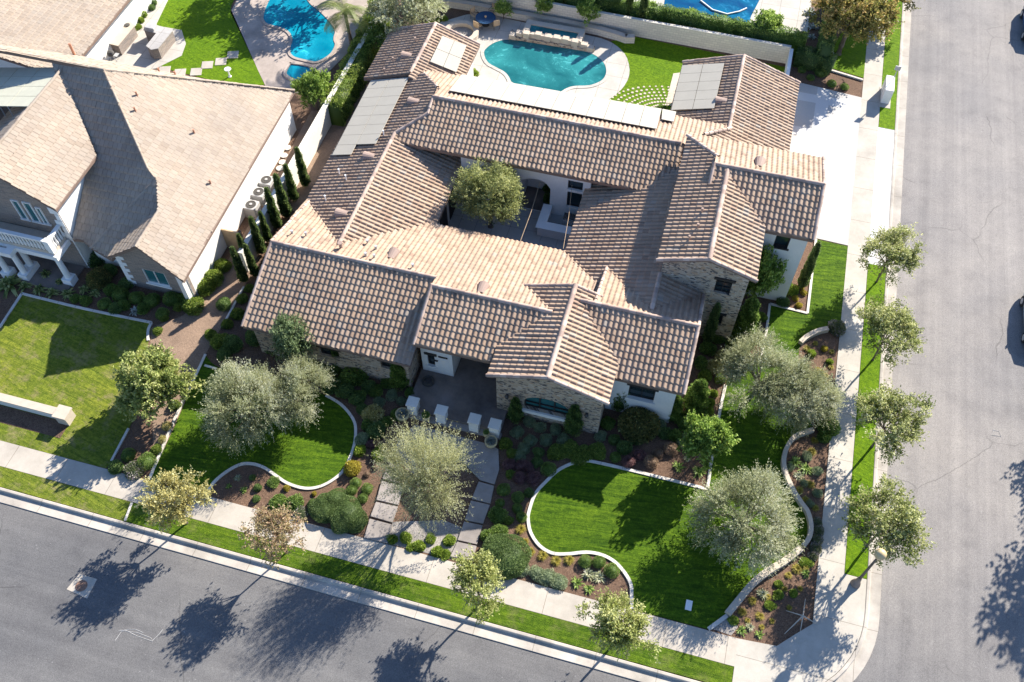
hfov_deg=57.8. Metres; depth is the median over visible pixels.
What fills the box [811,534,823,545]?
flowering shrub
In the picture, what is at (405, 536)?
lime shrub
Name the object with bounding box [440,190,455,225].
patio door
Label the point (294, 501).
leafy shrub
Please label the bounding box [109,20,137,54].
barbecue island
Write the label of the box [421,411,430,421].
plant pot
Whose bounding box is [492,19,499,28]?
patio chair
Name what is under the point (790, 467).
grey shrub
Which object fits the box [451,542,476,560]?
paving slab
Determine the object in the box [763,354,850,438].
olive tree
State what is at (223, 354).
dark shrub
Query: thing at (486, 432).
plant pot
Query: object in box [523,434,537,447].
grey shrub
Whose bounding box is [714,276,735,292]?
window
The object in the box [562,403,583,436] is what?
upright conifer
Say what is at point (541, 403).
window
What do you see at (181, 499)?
street tree
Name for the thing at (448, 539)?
lime shrub
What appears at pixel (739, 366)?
olive tree
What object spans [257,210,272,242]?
cypress
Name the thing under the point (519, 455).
grey shrub
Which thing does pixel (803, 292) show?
golden shrub
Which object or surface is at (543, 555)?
grass tuft
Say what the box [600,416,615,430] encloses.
leafy shrub
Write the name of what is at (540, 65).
pool water
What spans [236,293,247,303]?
sunlit shrub
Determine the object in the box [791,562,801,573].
grass tuft
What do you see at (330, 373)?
leafy shrub
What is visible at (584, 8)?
garden tree
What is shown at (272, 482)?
leafy shrub
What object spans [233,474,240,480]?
agave
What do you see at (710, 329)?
upright conifer
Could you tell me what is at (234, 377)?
olive tree
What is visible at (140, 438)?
soil
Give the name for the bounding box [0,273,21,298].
strap leaf plant
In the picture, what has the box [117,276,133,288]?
dark shrub
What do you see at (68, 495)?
grass strip
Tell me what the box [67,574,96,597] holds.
manhole collar
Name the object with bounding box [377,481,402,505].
paving slab
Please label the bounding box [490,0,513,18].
garden tree
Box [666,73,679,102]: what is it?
garden pad
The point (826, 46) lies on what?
hedge
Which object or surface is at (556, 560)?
grass tuft
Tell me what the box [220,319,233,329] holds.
sunlit shrub
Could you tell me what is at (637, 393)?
window
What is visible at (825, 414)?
leafy shrub
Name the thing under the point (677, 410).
upright conifer
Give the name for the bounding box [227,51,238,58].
stepping stone
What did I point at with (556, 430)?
grey shrub
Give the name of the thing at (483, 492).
paving slab
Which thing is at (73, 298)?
leafy shrub
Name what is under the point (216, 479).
lawn edging
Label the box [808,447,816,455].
grass tuft
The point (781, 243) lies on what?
window
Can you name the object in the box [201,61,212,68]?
stepping stone
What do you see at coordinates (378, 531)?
paving slab
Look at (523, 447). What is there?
grey shrub
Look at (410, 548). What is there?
lime shrub
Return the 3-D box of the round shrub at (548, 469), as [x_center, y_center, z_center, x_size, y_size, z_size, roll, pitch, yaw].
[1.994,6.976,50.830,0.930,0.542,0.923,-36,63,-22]
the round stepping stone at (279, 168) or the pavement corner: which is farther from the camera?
the round stepping stone at (279, 168)
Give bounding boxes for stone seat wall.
[724,546,802,616]
[781,427,814,548]
[798,326,828,345]
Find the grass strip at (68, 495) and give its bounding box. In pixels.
[0,466,130,519]
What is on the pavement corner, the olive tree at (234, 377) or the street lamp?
the street lamp
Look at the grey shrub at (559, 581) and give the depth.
47.19 m
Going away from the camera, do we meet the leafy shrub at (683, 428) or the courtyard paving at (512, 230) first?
the leafy shrub at (683, 428)
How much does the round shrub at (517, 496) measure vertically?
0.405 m
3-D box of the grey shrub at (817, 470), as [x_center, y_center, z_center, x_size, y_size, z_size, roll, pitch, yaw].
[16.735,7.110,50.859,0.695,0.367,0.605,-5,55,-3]
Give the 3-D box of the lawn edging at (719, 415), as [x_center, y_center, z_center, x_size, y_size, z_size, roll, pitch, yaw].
[11.491,5.307,52.269,0.250,0.130,6.910,13,56,9]
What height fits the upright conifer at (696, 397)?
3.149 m
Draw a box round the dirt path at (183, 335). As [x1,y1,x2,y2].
[150,111,331,461]
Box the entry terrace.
[406,358,506,432]
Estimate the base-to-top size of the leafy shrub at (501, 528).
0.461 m
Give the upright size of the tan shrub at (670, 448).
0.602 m
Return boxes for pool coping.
[260,0,337,63]
[481,37,609,91]
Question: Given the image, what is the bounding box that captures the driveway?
[789,83,861,245]
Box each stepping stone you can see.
[159,66,170,71]
[175,69,185,74]
[190,68,201,75]
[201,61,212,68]
[215,58,226,64]
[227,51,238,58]
[276,165,282,170]
[279,159,285,164]
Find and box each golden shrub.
[283,485,290,491]
[342,460,361,476]
[792,295,798,301]
[795,302,802,307]
[800,290,807,295]
[821,345,828,351]
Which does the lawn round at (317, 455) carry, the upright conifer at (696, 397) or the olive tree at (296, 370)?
the olive tree at (296, 370)
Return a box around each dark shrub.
[87,251,104,267]
[103,263,117,276]
[108,302,121,314]
[108,459,124,474]
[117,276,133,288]
[148,4,155,10]
[215,296,230,311]
[216,347,232,360]
[222,334,243,353]
[245,330,259,346]
[249,474,255,480]
[252,494,260,502]
[253,483,262,491]
[321,376,340,394]
[335,382,354,398]
[348,392,365,405]
[356,403,367,414]
[361,380,375,393]
[366,420,385,440]
[523,487,534,497]
[531,457,543,467]
[532,447,544,457]
[608,434,620,445]
[616,439,632,454]
[658,426,670,439]
[776,296,789,307]
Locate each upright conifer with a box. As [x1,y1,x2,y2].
[330,350,339,369]
[389,364,412,390]
[506,397,523,424]
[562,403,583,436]
[610,393,621,410]
[614,392,629,411]
[667,395,682,421]
[682,378,710,418]
[702,302,721,342]
[731,296,760,342]
[797,241,821,287]
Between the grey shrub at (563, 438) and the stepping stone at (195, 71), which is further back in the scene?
the stepping stone at (195, 71)
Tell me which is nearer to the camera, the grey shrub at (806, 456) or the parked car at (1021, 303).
the grey shrub at (806, 456)
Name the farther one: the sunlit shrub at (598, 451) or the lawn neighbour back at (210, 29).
the lawn neighbour back at (210, 29)
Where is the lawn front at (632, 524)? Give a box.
[530,240,847,628]
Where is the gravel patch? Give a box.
[713,619,737,634]
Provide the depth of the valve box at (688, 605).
46.66 m
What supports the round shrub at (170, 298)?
on the soil
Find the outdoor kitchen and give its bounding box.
[535,204,571,241]
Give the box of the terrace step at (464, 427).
[409,413,501,439]
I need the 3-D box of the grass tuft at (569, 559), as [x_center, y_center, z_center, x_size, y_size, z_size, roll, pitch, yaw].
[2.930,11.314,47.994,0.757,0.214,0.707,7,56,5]
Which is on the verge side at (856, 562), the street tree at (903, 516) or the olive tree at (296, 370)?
the street tree at (903, 516)
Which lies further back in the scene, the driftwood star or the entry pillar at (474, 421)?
the entry pillar at (474, 421)
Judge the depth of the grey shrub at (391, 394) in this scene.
53.53 m
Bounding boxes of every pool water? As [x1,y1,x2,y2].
[263,0,334,60]
[484,39,605,90]
[664,0,758,21]
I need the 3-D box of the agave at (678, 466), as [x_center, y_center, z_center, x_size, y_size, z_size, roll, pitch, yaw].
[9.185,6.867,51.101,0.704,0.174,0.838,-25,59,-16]
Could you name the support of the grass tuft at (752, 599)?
on the soil
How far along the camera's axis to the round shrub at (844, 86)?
68.78 m
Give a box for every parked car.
[1019,294,1023,342]
[1020,7,1023,39]
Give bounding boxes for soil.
[0,0,884,681]
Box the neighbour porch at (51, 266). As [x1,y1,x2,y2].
[0,252,84,291]
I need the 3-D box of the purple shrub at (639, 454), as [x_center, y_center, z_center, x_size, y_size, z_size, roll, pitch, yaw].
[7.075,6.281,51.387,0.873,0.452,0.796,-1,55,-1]
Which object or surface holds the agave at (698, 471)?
on the soil
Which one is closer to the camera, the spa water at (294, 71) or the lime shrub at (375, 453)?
the lime shrub at (375, 453)
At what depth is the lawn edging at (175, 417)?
52.65 m
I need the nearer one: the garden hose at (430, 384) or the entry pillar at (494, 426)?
the entry pillar at (494, 426)
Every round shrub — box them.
[97,297,111,309]
[111,287,129,301]
[120,447,136,461]
[128,291,144,304]
[136,451,156,470]
[143,293,160,307]
[155,307,169,318]
[162,291,178,306]
[346,485,357,495]
[350,477,361,487]
[357,493,368,503]
[361,482,372,494]
[495,498,504,506]
[496,483,510,495]
[511,491,524,502]
[512,503,522,513]
[516,511,527,522]
[540,461,556,476]
[577,554,591,568]
[592,555,605,568]
[603,562,619,578]
[610,451,620,462]
[798,66,806,72]
[806,74,814,80]
[815,68,826,77]
[826,79,836,87]
[840,83,848,89]
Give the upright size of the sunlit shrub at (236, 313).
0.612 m
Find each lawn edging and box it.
[0,293,22,327]
[21,292,151,322]
[110,428,129,460]
[124,502,132,520]
[146,322,152,340]
[148,354,206,479]
[208,394,356,490]
[222,286,243,327]
[526,459,706,608]
[706,384,726,487]
[707,614,727,630]
[760,303,770,358]
[770,303,806,313]
[806,239,816,313]
[831,69,862,80]
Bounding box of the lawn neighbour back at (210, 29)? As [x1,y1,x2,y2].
[157,0,263,84]
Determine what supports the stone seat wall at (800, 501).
on the soil
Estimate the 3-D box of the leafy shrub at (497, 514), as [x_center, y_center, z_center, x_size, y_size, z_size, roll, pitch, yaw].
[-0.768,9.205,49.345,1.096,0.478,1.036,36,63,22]
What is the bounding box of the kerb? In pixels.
[0,0,911,681]
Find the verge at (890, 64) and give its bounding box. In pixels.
[879,0,901,129]
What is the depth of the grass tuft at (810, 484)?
50.44 m
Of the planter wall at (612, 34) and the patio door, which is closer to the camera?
the patio door
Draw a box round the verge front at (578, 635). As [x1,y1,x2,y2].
[122,502,733,681]
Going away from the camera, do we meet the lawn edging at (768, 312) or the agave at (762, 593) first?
the agave at (762, 593)
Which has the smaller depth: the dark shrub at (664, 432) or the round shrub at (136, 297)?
the dark shrub at (664, 432)
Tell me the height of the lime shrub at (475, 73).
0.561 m
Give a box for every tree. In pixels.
[109,339,206,425]
[133,465,216,533]
[192,357,297,459]
[233,502,307,569]
[251,352,336,435]
[267,309,315,364]
[290,67,332,109]
[316,0,372,43]
[364,0,449,39]
[364,409,482,539]
[365,19,391,49]
[445,156,527,228]
[447,543,505,624]
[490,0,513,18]
[534,0,554,13]
[573,586,662,663]
[576,0,601,26]
[631,0,657,19]
[676,409,740,472]
[683,458,804,581]
[714,322,818,423]
[744,244,788,298]
[750,8,784,34]
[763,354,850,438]
[801,0,904,55]
[837,472,936,571]
[851,378,935,465]
[852,290,925,373]
[856,222,927,286]
[893,0,920,11]
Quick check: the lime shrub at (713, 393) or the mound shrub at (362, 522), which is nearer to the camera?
the mound shrub at (362, 522)
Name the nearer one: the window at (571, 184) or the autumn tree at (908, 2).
the window at (571, 184)
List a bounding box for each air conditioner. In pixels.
[243,199,262,218]
[251,186,265,205]
[258,174,273,192]
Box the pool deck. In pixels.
[439,14,629,98]
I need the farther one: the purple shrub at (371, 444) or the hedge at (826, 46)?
the hedge at (826, 46)
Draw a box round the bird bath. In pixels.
[224,67,231,77]
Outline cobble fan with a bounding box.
[609,85,675,106]
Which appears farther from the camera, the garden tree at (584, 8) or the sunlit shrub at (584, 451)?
the garden tree at (584, 8)
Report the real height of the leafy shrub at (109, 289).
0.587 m
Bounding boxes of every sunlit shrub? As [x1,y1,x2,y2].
[150,443,161,454]
[152,326,162,335]
[159,314,168,321]
[168,399,181,410]
[172,302,182,311]
[181,295,204,315]
[197,277,215,296]
[204,268,223,287]
[204,329,217,339]
[209,332,228,349]
[213,258,231,272]
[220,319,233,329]
[229,308,244,319]
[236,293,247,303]
[244,284,253,292]
[498,437,513,449]
[503,515,513,524]
[506,448,516,458]
[506,469,515,479]
[547,443,566,460]
[561,438,578,458]
[570,452,586,466]
[575,444,592,460]
[588,441,606,459]
[697,369,711,380]
[714,373,725,384]
[725,338,737,349]
[759,311,768,322]
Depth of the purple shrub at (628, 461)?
51.02 m
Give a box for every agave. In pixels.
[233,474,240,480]
[240,486,247,493]
[571,575,583,589]
[580,566,594,581]
[584,584,594,593]
[593,569,605,583]
[673,461,684,472]
[691,465,706,477]
[736,625,746,637]
[746,622,754,631]
[754,630,763,639]
[756,588,767,599]
[789,456,802,468]
[793,471,804,479]
[797,462,812,475]
[800,570,810,577]
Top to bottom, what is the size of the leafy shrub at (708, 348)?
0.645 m
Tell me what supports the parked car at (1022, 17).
on the road
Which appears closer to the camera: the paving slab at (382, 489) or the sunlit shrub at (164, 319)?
the paving slab at (382, 489)
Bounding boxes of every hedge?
[320,0,391,126]
[554,0,621,13]
[593,0,809,58]
[792,42,838,75]
[816,9,836,58]
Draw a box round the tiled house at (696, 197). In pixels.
[241,22,825,433]
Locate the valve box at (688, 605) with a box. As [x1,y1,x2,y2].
[685,599,692,610]
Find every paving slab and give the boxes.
[364,519,391,543]
[371,502,397,522]
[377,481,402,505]
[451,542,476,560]
[458,522,482,544]
[465,501,489,523]
[472,482,493,503]
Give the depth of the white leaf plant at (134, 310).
57.07 m
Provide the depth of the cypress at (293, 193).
60.98 m
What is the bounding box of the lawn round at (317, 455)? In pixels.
[151,356,353,491]
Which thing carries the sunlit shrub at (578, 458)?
on the soil
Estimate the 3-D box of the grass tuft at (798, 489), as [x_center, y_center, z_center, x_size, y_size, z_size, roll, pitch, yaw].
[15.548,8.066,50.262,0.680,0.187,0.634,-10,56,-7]
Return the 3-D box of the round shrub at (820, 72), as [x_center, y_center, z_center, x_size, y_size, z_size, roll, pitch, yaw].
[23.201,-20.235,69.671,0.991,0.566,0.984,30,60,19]
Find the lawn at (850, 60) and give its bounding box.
[833,31,866,77]
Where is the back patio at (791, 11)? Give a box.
[634,0,811,31]
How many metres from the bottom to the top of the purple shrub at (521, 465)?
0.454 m
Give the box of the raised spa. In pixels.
[509,19,594,51]
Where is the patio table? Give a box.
[475,11,495,26]
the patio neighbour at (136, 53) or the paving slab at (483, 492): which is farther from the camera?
the patio neighbour at (136, 53)
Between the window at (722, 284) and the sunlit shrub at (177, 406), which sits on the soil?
the sunlit shrub at (177, 406)
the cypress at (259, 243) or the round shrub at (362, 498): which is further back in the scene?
the cypress at (259, 243)
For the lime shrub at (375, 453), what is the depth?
51.31 m
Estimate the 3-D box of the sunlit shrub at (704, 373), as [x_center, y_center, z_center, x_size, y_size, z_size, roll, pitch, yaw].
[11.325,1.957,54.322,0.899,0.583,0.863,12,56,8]
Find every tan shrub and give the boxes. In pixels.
[364,471,370,476]
[643,455,658,469]
[652,448,663,457]
[663,441,677,456]
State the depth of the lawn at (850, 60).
70.94 m
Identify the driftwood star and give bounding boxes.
[784,599,816,633]
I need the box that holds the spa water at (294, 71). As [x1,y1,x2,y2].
[287,64,309,79]
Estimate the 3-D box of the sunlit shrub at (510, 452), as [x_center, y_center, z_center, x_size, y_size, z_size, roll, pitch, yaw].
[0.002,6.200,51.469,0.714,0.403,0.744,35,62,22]
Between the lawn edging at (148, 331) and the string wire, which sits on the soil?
the lawn edging at (148, 331)
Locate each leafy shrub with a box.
[69,293,80,303]
[79,295,92,306]
[103,283,119,296]
[117,299,130,310]
[137,302,149,314]
[174,293,184,303]
[266,476,279,487]
[268,493,286,509]
[285,493,303,510]
[304,358,321,368]
[326,368,336,376]
[329,365,341,374]
[337,370,351,383]
[340,367,368,387]
[353,389,366,399]
[361,418,372,430]
[368,384,383,397]
[379,415,392,427]
[380,378,393,388]
[390,408,400,421]
[404,387,413,397]
[480,528,495,542]
[487,505,508,523]
[491,523,508,535]
[542,184,549,191]
[543,192,549,203]
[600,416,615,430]
[655,103,668,112]
[668,428,682,441]
[673,412,686,427]
[678,423,687,431]
[694,355,707,369]
[699,341,717,356]
[713,335,725,344]
[816,407,835,422]
[816,417,840,436]
[817,430,831,443]
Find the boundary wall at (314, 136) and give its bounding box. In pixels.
[238,26,371,271]
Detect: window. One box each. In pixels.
[10,199,31,221]
[21,201,42,224]
[34,207,51,226]
[142,269,171,289]
[316,346,339,356]
[377,360,390,366]
[424,352,436,368]
[522,398,567,421]
[567,192,581,206]
[568,180,582,189]
[625,383,658,404]
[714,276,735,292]
[718,313,726,322]
[772,236,790,250]
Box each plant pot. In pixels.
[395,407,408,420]
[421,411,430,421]
[483,429,489,437]
[485,435,496,447]
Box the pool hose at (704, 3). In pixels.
[700,0,746,14]
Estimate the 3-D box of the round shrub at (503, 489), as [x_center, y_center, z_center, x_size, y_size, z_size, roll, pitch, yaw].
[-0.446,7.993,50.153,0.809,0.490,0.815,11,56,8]
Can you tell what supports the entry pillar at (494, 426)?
on the soil
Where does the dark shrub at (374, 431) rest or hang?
on the soil
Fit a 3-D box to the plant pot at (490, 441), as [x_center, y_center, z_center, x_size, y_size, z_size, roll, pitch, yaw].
[-1.161,5.612,51.545,0.720,0.632,0.730,13,56,9]
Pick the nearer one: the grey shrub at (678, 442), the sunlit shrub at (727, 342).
the grey shrub at (678, 442)
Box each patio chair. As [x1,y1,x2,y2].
[470,6,477,16]
[473,20,481,28]
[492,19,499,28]
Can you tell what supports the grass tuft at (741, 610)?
on the soil
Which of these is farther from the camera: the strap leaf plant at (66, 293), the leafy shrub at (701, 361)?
the strap leaf plant at (66, 293)
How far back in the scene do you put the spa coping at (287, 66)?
70.24 m
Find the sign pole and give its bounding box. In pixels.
[892,66,901,80]
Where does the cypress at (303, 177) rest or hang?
on the side path at (324, 152)
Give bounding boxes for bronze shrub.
[85,266,111,290]
[617,406,660,444]
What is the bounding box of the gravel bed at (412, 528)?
[388,520,461,558]
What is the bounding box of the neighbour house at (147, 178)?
[0,0,295,299]
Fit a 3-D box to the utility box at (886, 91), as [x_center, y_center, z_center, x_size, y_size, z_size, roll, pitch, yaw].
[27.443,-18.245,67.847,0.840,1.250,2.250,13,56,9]
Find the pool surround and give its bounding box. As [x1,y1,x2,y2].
[231,0,369,92]
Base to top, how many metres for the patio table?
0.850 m
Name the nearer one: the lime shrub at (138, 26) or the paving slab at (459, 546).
the paving slab at (459, 546)
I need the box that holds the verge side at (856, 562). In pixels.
[844,264,885,578]
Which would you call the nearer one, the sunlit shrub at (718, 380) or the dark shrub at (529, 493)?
the dark shrub at (529, 493)
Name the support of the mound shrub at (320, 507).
on the soil
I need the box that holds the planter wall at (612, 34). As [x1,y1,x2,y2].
[440,0,634,42]
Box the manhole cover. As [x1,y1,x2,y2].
[75,580,86,590]
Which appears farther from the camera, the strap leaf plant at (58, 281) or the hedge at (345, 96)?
the hedge at (345, 96)
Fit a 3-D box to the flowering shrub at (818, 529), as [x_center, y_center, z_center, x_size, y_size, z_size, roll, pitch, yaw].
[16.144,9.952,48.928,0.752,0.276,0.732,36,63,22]
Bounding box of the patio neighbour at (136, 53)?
[108,0,185,68]
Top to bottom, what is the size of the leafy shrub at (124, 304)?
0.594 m
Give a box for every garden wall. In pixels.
[0,393,75,425]
[465,0,791,63]
[784,48,792,74]
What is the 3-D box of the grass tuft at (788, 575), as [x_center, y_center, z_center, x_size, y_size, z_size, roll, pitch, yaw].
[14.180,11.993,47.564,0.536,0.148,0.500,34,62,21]
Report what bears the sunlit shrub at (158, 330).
on the dirt path at (183, 335)
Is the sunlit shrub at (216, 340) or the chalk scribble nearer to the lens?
the chalk scribble
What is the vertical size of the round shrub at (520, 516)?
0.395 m
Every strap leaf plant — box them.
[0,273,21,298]
[17,281,32,292]
[32,284,47,295]
[39,269,50,278]
[44,287,58,298]
[55,278,62,284]
[60,288,73,300]
[78,284,89,294]
[87,289,99,297]
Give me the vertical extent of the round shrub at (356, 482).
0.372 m
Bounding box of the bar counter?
[143,23,175,59]
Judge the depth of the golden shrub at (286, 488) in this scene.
50.29 m
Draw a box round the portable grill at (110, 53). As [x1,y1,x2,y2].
[107,50,118,61]
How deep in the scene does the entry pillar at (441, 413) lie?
51.97 m
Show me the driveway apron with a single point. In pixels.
(882, 183)
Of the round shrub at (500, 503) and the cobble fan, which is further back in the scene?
the cobble fan
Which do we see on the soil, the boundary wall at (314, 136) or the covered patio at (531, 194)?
the covered patio at (531, 194)
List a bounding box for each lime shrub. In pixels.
[135,23,141,30]
[137,16,144,23]
[141,10,147,17]
[353,444,365,456]
[371,443,387,462]
[387,534,397,544]
[399,531,412,543]
[406,542,414,552]
[413,539,425,551]
[425,532,436,544]
[430,545,443,557]
[440,549,450,560]
[441,15,447,20]
[442,534,456,546]
[473,68,479,76]
[707,407,713,415]
[708,397,715,406]
[709,389,718,397]
[727,615,739,625]
[764,600,776,610]
[773,589,783,600]
[774,580,783,588]
[787,284,798,296]
[789,589,797,597]
[798,557,814,568]
[807,349,816,357]
[826,358,833,364]
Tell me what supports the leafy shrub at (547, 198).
on the soil
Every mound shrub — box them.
[307,492,338,523]
[325,488,349,505]
[327,495,362,533]
[346,509,367,533]
[477,533,531,580]
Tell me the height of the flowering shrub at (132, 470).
0.559 m
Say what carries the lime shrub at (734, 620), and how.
on the soil
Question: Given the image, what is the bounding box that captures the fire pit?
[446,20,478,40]
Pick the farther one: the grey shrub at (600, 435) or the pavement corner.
the grey shrub at (600, 435)
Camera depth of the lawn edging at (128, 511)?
49.55 m
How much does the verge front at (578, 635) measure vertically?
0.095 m
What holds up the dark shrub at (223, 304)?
on the soil
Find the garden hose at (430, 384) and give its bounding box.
[422,375,434,386]
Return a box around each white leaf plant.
[129,306,138,314]
[805,6,815,15]
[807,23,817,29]
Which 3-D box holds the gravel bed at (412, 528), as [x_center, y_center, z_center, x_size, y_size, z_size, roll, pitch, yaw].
[-4.558,10.197,48.904,3.827,0.032,2.055,13,56,9]
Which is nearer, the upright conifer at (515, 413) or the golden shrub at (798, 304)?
the upright conifer at (515, 413)
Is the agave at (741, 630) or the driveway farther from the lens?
the driveway
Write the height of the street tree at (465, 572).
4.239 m
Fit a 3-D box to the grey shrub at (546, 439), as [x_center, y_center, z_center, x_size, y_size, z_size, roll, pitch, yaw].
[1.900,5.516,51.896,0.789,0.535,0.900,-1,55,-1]
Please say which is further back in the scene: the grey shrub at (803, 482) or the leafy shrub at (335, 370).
the leafy shrub at (335, 370)
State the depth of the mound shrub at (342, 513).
48.99 m
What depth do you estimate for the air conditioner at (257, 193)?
61.87 m
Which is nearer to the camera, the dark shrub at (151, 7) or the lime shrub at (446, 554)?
the lime shrub at (446, 554)
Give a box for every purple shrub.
[366,440,375,448]
[502,458,515,469]
[512,471,525,484]
[515,458,528,470]
[526,471,541,486]
[622,455,635,468]
[632,448,646,460]
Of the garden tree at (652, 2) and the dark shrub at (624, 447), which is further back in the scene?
the garden tree at (652, 2)
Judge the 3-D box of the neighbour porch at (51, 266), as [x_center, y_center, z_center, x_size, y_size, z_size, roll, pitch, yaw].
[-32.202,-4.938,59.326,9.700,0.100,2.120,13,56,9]
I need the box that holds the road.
[0,0,1023,681]
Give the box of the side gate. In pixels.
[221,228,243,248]
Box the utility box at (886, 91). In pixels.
[878,75,894,108]
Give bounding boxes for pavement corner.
[732,574,866,681]
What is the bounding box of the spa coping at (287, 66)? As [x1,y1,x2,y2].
[283,61,312,80]
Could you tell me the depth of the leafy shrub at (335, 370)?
54.43 m
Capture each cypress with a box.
[229,245,248,282]
[236,233,244,247]
[242,243,259,276]
[248,215,266,253]
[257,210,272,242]
[264,186,282,227]
[272,172,292,217]
[283,163,299,201]
[294,146,310,186]
[624,0,633,15]
[637,0,649,18]
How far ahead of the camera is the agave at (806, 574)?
47.61 m
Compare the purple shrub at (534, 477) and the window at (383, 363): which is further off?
the window at (383, 363)
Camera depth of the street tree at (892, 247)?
55.73 m
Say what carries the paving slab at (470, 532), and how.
on the soil
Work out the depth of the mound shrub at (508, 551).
47.58 m
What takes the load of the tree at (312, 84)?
on the soil
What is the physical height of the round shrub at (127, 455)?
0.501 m
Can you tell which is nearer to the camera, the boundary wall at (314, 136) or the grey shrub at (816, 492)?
the grey shrub at (816, 492)
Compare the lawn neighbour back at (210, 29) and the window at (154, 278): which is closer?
the window at (154, 278)
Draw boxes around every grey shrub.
[354,432,367,444]
[373,396,385,405]
[386,389,397,401]
[396,396,406,405]
[509,425,523,438]
[514,450,525,461]
[516,565,530,576]
[517,442,530,453]
[522,415,536,427]
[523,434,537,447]
[529,564,543,581]
[532,422,546,432]
[537,568,556,586]
[539,433,552,446]
[548,572,567,589]
[549,423,561,435]
[556,432,569,445]
[593,430,606,442]
[658,419,666,426]
[676,439,685,446]
[787,463,794,471]
[799,478,808,487]
[802,450,811,461]
[805,498,814,507]
[812,466,823,475]
[812,488,822,498]
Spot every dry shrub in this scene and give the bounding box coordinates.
[157,435,166,443]
[161,421,171,430]
[360,404,385,422]
[705,359,723,374]
[714,347,732,362]
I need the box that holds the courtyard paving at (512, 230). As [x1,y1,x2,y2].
[448,197,567,250]
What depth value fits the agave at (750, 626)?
46.06 m
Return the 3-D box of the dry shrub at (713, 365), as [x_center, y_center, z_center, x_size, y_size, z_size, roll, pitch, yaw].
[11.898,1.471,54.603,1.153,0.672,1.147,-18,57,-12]
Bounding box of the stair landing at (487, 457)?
[389,425,498,484]
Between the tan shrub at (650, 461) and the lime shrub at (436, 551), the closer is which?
the lime shrub at (436, 551)
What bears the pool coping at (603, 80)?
on the soil
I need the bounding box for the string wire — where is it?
[520,183,571,247]
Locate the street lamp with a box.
[850,548,886,588]
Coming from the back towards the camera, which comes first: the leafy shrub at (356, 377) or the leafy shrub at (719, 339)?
the leafy shrub at (719, 339)
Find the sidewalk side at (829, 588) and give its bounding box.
[813,31,884,630]
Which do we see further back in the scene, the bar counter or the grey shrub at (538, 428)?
the bar counter
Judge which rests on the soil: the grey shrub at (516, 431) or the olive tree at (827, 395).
the grey shrub at (516, 431)
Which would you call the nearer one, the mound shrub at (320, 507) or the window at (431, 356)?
the mound shrub at (320, 507)
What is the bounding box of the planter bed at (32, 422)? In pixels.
[0,405,67,437]
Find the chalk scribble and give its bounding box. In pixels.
[116,629,162,640]
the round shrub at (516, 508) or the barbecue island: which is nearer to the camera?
the round shrub at (516, 508)
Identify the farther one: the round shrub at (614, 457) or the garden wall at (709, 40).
the garden wall at (709, 40)
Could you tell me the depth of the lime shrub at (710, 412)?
52.97 m
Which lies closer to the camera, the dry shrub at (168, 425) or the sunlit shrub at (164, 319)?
the dry shrub at (168, 425)
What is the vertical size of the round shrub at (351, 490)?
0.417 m
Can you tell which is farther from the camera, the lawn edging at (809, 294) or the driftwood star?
the lawn edging at (809, 294)
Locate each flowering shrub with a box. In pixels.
[122,460,146,480]
[291,505,308,520]
[807,551,818,560]
[809,542,821,553]
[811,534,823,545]
[813,516,822,524]
[813,524,823,535]
[828,319,845,336]
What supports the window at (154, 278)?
in the neighbour house at (147, 178)
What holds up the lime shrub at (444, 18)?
on the soil
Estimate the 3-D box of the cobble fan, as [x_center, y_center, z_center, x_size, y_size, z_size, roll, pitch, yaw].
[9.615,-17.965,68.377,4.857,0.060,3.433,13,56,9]
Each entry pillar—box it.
[405,396,419,415]
[434,404,448,423]
[467,413,481,432]
[488,418,501,437]
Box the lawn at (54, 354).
[0,295,150,467]
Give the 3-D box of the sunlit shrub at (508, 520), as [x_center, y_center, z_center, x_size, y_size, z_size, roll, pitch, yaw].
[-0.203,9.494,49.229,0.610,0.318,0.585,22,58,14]
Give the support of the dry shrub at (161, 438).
on the dirt path at (183, 335)
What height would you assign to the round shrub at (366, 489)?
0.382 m
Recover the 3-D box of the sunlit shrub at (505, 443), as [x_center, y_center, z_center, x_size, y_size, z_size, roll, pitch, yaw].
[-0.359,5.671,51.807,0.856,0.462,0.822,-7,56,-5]
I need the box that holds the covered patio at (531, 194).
[520,186,549,210]
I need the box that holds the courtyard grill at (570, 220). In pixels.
[562,213,575,226]
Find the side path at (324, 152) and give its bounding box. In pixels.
[289,80,370,210]
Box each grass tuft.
[514,524,527,533]
[537,550,547,560]
[550,555,560,566]
[563,555,574,565]
[738,607,747,615]
[748,596,757,605]
[754,611,764,621]
[784,571,791,577]
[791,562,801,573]
[795,486,802,494]
[807,479,814,488]
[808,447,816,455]
[810,436,818,443]
[813,504,819,511]
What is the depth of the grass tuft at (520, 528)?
48.95 m
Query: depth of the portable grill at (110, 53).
70.01 m
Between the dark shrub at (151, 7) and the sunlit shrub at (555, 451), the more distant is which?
the dark shrub at (151, 7)
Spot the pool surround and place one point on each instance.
(267, 48)
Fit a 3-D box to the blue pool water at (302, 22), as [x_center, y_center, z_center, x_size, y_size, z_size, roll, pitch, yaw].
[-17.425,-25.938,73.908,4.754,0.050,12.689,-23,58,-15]
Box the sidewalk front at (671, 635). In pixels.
[0,440,737,665]
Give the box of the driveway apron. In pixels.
[868,127,894,264]
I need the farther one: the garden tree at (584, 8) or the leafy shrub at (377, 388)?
the garden tree at (584, 8)
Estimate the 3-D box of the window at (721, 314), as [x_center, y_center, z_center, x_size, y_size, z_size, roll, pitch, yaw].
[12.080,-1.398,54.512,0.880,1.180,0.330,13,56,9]
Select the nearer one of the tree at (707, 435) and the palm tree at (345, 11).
the tree at (707, 435)

